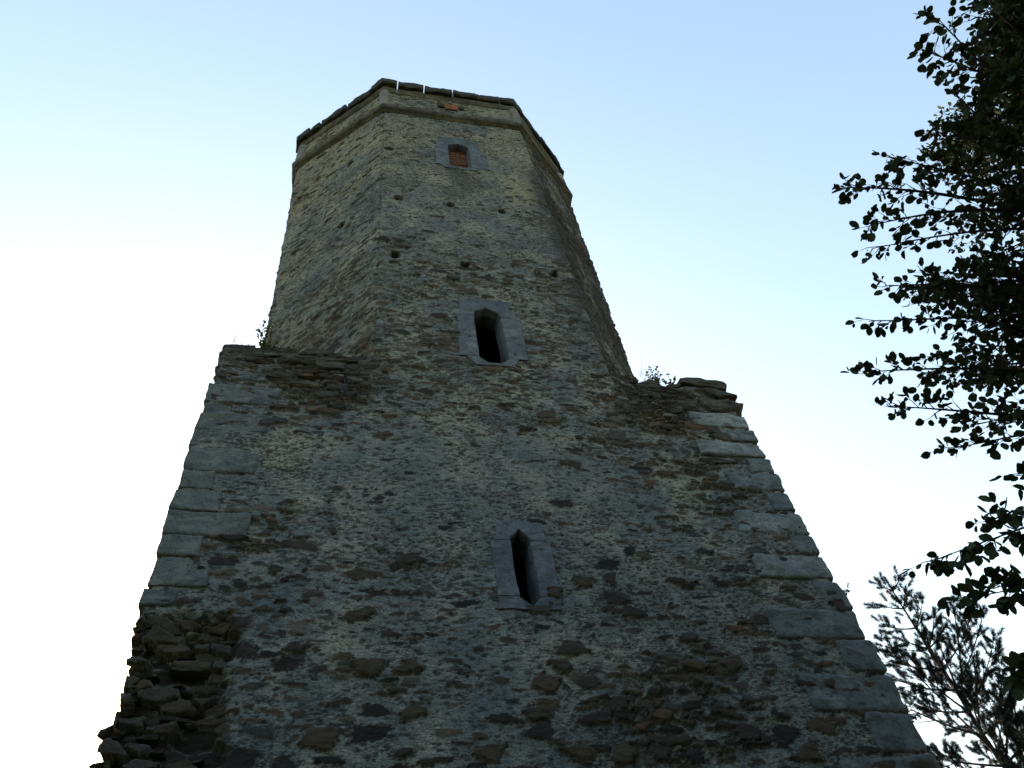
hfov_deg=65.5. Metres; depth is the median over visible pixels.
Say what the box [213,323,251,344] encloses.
grass tuft
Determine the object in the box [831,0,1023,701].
broadleaf tree
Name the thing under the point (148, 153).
sky
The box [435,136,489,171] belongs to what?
window
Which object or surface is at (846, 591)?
leafy weed
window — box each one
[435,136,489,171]
[457,298,527,367]
[490,520,561,611]
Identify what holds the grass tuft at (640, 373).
on the stone tower
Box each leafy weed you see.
[255,318,279,347]
[645,366,661,382]
[661,373,675,384]
[843,583,849,596]
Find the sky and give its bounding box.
[0,0,1023,767]
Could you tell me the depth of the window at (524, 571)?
9.46 m
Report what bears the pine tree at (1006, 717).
on the ground
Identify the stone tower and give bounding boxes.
[88,78,940,767]
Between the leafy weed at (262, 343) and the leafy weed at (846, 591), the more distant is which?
the leafy weed at (262, 343)
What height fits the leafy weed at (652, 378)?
0.400 m
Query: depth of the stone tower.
9.74 m
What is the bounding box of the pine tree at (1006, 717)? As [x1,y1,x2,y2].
[862,564,1023,767]
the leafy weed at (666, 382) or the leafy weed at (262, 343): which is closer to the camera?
the leafy weed at (262, 343)
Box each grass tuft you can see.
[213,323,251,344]
[630,345,664,381]

